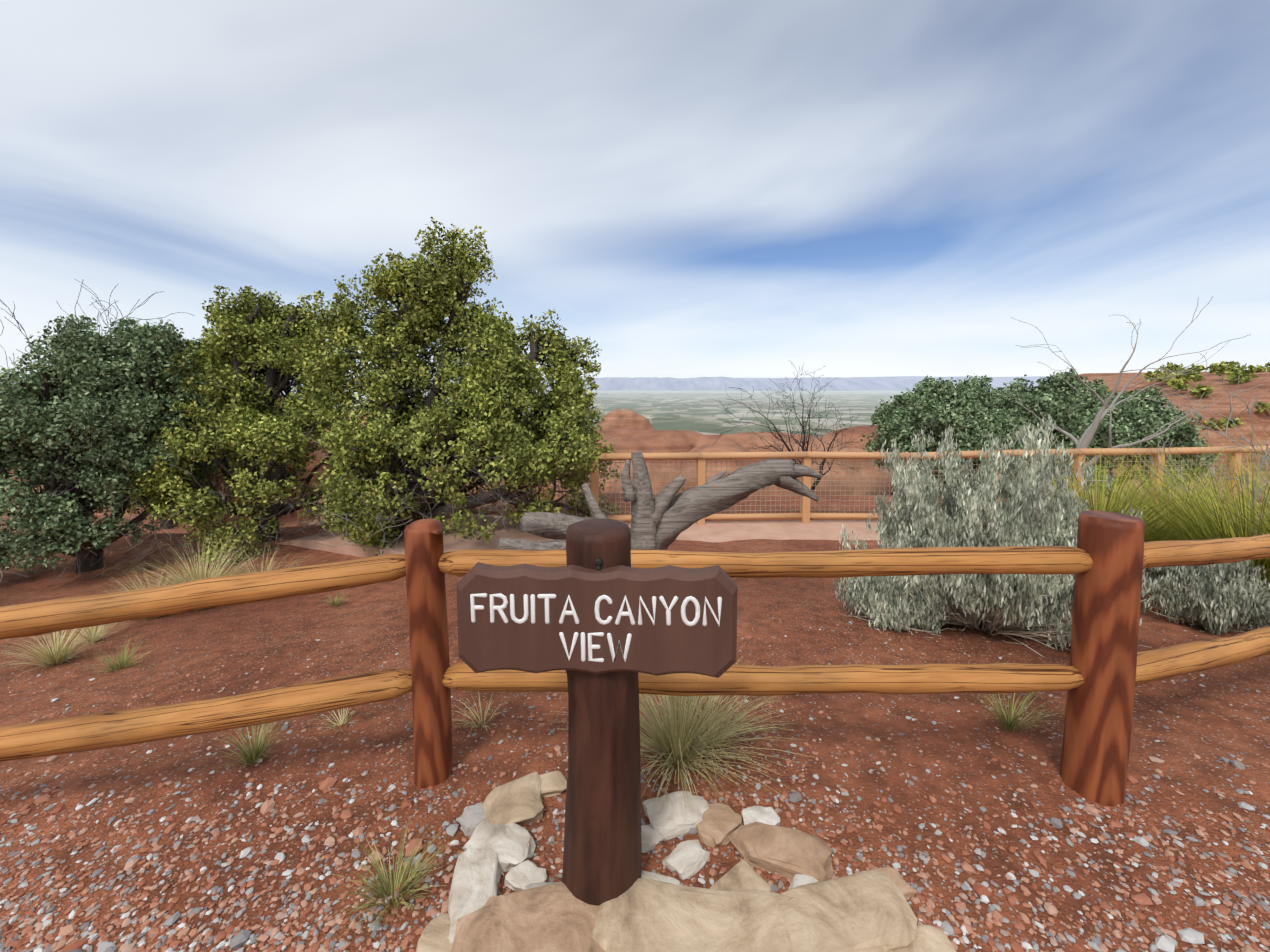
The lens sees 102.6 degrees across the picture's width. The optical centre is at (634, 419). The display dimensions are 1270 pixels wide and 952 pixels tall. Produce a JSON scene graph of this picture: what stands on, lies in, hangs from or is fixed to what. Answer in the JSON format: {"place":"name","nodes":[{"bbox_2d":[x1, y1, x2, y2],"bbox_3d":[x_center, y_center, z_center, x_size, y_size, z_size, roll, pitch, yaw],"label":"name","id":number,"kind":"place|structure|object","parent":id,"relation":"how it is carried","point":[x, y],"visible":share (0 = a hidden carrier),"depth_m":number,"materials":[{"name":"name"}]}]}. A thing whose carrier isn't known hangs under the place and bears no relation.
{"place":"outdoors","nodes":[
{"label":"outdoors","id":0,"kind":"place"},
{"bbox_2d":[0,376,1269,951],"bbox_3d":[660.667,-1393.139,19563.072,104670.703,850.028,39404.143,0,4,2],"label":"terrain","id":1,"kind":"structure","parent":0,"point":[360,628],"depth_m":2.10,"materials":[{"name":"red soil"}]},
{"bbox_2d":[0,279,193,483],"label":"dead tree","id":2,"kind":"object","parent":1,"relation":"on","point":[81,318],"visible":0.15,"depth_m":9.28,"materials":[{"name":"grey wood"}]},
{"bbox_2d":[0,314,227,583],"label":"juniper","id":3,"kind":"object","parent":1,"relation":"on","point":[79,388],"visible":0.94,"depth_m":7.45,"materials":[{"name":"green plant"}]},
{"bbox_2d":[89,374,289,528],"bbox_3d":[-9.703,0.532,11.406,3.905,4.290,3.826,4,6,43],"label":"juniper","id":4,"kind":"object","parent":1,"relation":"on","point":[163,521],"visible":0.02,"depth_m":11.38,"materials":[{"name":"green plant"}]},
{"bbox_2d":[192,431,299,515],"bbox_3d":[-16.186,0.886,19.702,5.325,5.404,5.769,0,4,2],"label":"juniper","id":5,"kind":"object","parent":1,"relation":"on","point":[226,497],"depth_m":19.70,"materials":[{"name":"green plant"}]},
{"bbox_2d":[121,285,381,564],"bbox_3d":[-6.258,0.179,8.677,3.803,4.974,3.332,0,4,2],"label":"juniper","id":6,"kind":"object","parent":1,"relation":"on","point":[247,345],"visible":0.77,"depth_m":8.06,"materials":[{"name":"green plant"}]},
{"bbox_2d":[404,519,452,787],"bbox_3d":[-0.758,0.973,1.881,0.144,1.220,0.140,0,4,2],"label":"fence post","id":7,"kind":"object","parent":1,"relation":"on","point":[429,652],"visible":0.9,"depth_m":1.82,"materials":[{"name":"red wood"}]},
{"bbox_2d":[0,554,405,639],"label":"rail","id":8,"kind":"object","parent":7,"relation":"attached to","point":[37,618],"visible":0.94,"depth_m":1.75,"materials":[{"name":"brown wood"}]},
{"bbox_2d":[0,668,411,761],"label":"rail","id":9,"kind":"object","parent":7,"relation":"attached to","point":[100,730],"visible":0.92,"depth_m":1.78,"materials":[{"name":"brown wood"}]},
{"bbox_2d":[442,662,1083,695],"bbox_3d":[0.437,0.935,1.840,2.332,0.117,0.111,-1,4,2],"label":"rail","id":10,"kind":"object","parent":7,"relation":"attached to","point":[928,678],"visible":0.85,"depth_m":1.79,"materials":[{"name":"brown wood"}]},
{"bbox_2d":[438,546,1092,577],"bbox_3d":[0.437,0.508,1.804,2.332,0.106,0.108,-1,4,2],"label":"rail","id":11,"kind":"object","parent":7,"relation":"attached to","point":[1045,560],"visible":0.75,"depth_m":1.76,"materials":[{"name":"brown wood"}]},
{"bbox_2d":[280,217,626,555],"bbox_3d":[-2.908,-0.135,7.580,5.571,5.580,3.552,0,4,2],"label":"juniper","id":12,"kind":"object","parent":1,"relation":"on","point":[490,399],"visible":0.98,"depth_m":7.34,"materials":[{"name":"green plant"}]},
{"bbox_2d":[0,530,1064,940],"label":"grass tufts","id":13,"kind":"object","parent":1,"relation":"on","point":[684,746],"visible":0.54,"depth_m":2.04,"materials":[{"name":"green plant"}]},
{"bbox_2d":[1,397,1140,524],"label":"canyon rocks","id":14,"kind":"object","parent":1,"relation":"on","point":[632,431],"visible":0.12,"depth_m":20.62,"materials":[{"name":"red stone"}]},
{"bbox_2d":[562,519,641,905],"bbox_3d":[-0.101,0.944,1.455,0.241,1.309,0.235,0,4,2],"label":"sign post","id":15,"kind":"object","parent":1,"relation":"in","point":[602,857],"visible":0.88,"depth_m":1.37,"materials":[{"name":"brown wood"}]},
{"bbox_2d":[457,562,736,677],"bbox_3d":[-0.100,0.520,1.317,0.720,0.285,0.050,0,4,2],"label":"sign board","id":16,"kind":"object","parent":15,"relation":"attached to","point":[659,647],"visible":1,"depth_m":1.29,"materials":[{"name":"brown wood"}]},
{"bbox_2d":[470,593,721,661],"bbox_3d":[-0.101,0.531,1.292,0.639,0.179,0.005,0,4,2],"label":"sign lettering","id":17,"kind":"object","parent":16,"relation":"attached to","point":[546,597],"visible":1,"depth_m":1.29},
{"bbox_2d":[594,558,602,570],"bbox_3d":[-0.095,0.380,1.320,0.022,0.041,0.017,0,4,2],"label":"bolt","id":18,"kind":"object","parent":15,"relation":"attached to","point":[598,562],"visible":0.92,"depth_m":1.31,"materials":[{"name":"black metal"}]},
{"bbox_2d":[0,617,1269,951],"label":"gravel pebbles","id":19,"kind":"object","parent":1,"relation":"on","point":[276,937],"visible":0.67,"depth_m":1.55,"materials":[{"name":"grey gravel"}]},
{"bbox_2d":[497,451,821,549],"bbox_3d":[0.246,0.793,4.361,2.861,1.048,0.723,-2,5,-23],"label":"dead tree trunk","id":20,"kind":"object","parent":1,"relation":"on","point":[664,518],"visible":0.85,"depth_m":4.33,"materials":[{"name":"grey wood"}]},
{"bbox_2d":[416,771,956,951],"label":"rocks","id":21,"kind":"object","parent":1,"relation":"on","point":[741,906],"visible":0.9,"depth_m":1.38,"materials":[{"name":"beige stone"}]},
{"bbox_2d":[277,509,1269,557],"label":"path","id":22,"kind":"structure","parent":1,"relation":"on","point":[718,531],"depth_m":7.39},
{"bbox_2d":[297,446,1269,525],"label":"fence","id":23,"kind":"object","parent":22,"relation":"on","point":[804,515],"visible":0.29,"depth_m":7.68,"materials":[{"name":"brown wood"}]},
{"bbox_2d":[708,360,863,489],"bbox_3d":[5.038,0.271,16.060,4.503,4.231,3.957,3,5,35],"label":"bare shrub","id":24,"kind":"object","parent":1,"relation":"on","point":[804,442],"visible":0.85,"depth_m":15.87,"materials":[{"name":"brown plant"}]},
{"bbox_2d":[832,547,949,635],"bbox_3d":[1.826,1.217,3.615,0.739,0.534,0.669,0,4,2],"label":"sagebrush","id":25,"kind":"object","parent":1,"relation":"on","point":[868,596],"visible":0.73,"depth_m":3.43,"materials":[{"name":"grey plant"}]},
{"bbox_2d":[860,374,1043,495],"bbox_3d":[9.256,0.785,15.083,4.309,4.298,4.561,0,4,2],"label":"juniper","id":26,"kind":"object","parent":1,"relation":"on","point":[966,413],"visible":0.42,"depth_m":14.27,"materials":[{"name":"green plant"}]},
{"bbox_2d":[839,414,1153,656],"bbox_3d":[2.380,0.815,3.457,1.688,1.651,1.778,0,4,2],"label":"sagebrush","id":27,"kind":"object","parent":1,"relation":"on","point":[1033,512],"visible":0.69,"depth_m":3.25,"materials":[{"name":"grey plant"}]},
{"bbox_2d":[987,367,1141,492],"bbox_3d":[12.561,0.605,16.237,4.233,4.476,4.650,0,4,2],"label":"juniper","id":28,"kind":"object","parent":1,"relation":"on","point":[1066,406],"visible":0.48,"depth_m":14.88,"materials":[{"name":"green plant"}]},
{"bbox_2d":[1060,510,1145,805],"bbox_3d":[1.639,0.948,1.798,0.183,1.242,0.181,0,4,2],"label":"fence post","id":29,"kind":"object","parent":1,"relation":"on","point":[1094,763],"visible":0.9,"depth_m":1.73,"materials":[{"name":"red wood"}]},
{"bbox_2d":[1135,626,1269,684],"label":"rail","id":30,"kind":"object","parent":29,"relation":"attached to","point":[1177,660],"visible":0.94,"depth_m":1.93,"materials":[{"name":"brown wood"}]},
{"bbox_2d":[1143,534,1269,567],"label":"rail","id":31,"kind":"object","parent":29,"relation":"attached to","point":[1190,552],"visible":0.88,"depth_m":1.88,"materials":[{"name":"brown wood"}]},
{"bbox_2d":[965,433,1269,592],"bbox_3d":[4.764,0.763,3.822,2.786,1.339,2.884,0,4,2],"label":"grass","id":32,"kind":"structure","parent":1,"relation":"on","point":[1222,534],"depth_m":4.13,"materials":[{"name":"green plant"}]},
{"bbox_2d":[1005,296,1250,497],"bbox_3d":[8.547,-0.138,8.987,4.228,3.860,2.686,0,4,2],"label":"pale snag","id":33,"kind":"object","parent":1,"relation":"on","point":[1087,436],"visible":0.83,"depth_m":8.78,"materials":[{"name":"grey wood"}]},
{"bbox_2d":[1065,376,1221,496],"bbox_3d":[15.896,0.606,17.064,4.570,4.156,4.482,0,4,2],"label":"juniper","id":34,"kind":"object","parent":1,"relation":"on","point":[1147,417],"visible":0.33,"depth_m":15.56,"materials":[{"name":"green plant"}]},
{"bbox_2d":[1137,375,1269,530],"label":"pale snag","id":35,"kind":"object","parent":1,"relation":"on","point":[1267,462],"visible":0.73,"depth_m":4.95,"materials":[{"name":"grey wood"}]},
{"bbox_2d":[1141,560,1269,634],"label":"sagebrush","id":36,"kind":"object","parent":1,"relation":"on","point":[1214,598],"visible":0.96,"depth_m":3.37,"materials":[{"name":"grey plant"}]},
{"bbox_2d":[1147,415,1269,536],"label":"rabbitbrush","id":37,"kind":"object","parent":1,"relation":"on","point":[1266,528],"visible":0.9,"depth_m":3.60,"materials":[{"name":"green plant"}]},
{"bbox_2d":[0,0,1269,377],"label":"sky","id":38,"kind":"structure","parent":0,"point":[693,188],"materials":[{"name":"blue"}]},
{"bbox_2d":[1079,371,1269,477],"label":"mesa cliff","id":39,"kind":"structure","parent":0,"point":[1239,406],"depth_m":92.59,"materials":[{"name":"red stone"}]},
{"bbox_2d":[1106,361,1269,429],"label":"shrubs","id":40,"kind":"object","parent":39,"relation":"on","point":[1231,369],"visible":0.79,"depth_m":104.84,"materials":[{"name":"green plant"}]}
]}

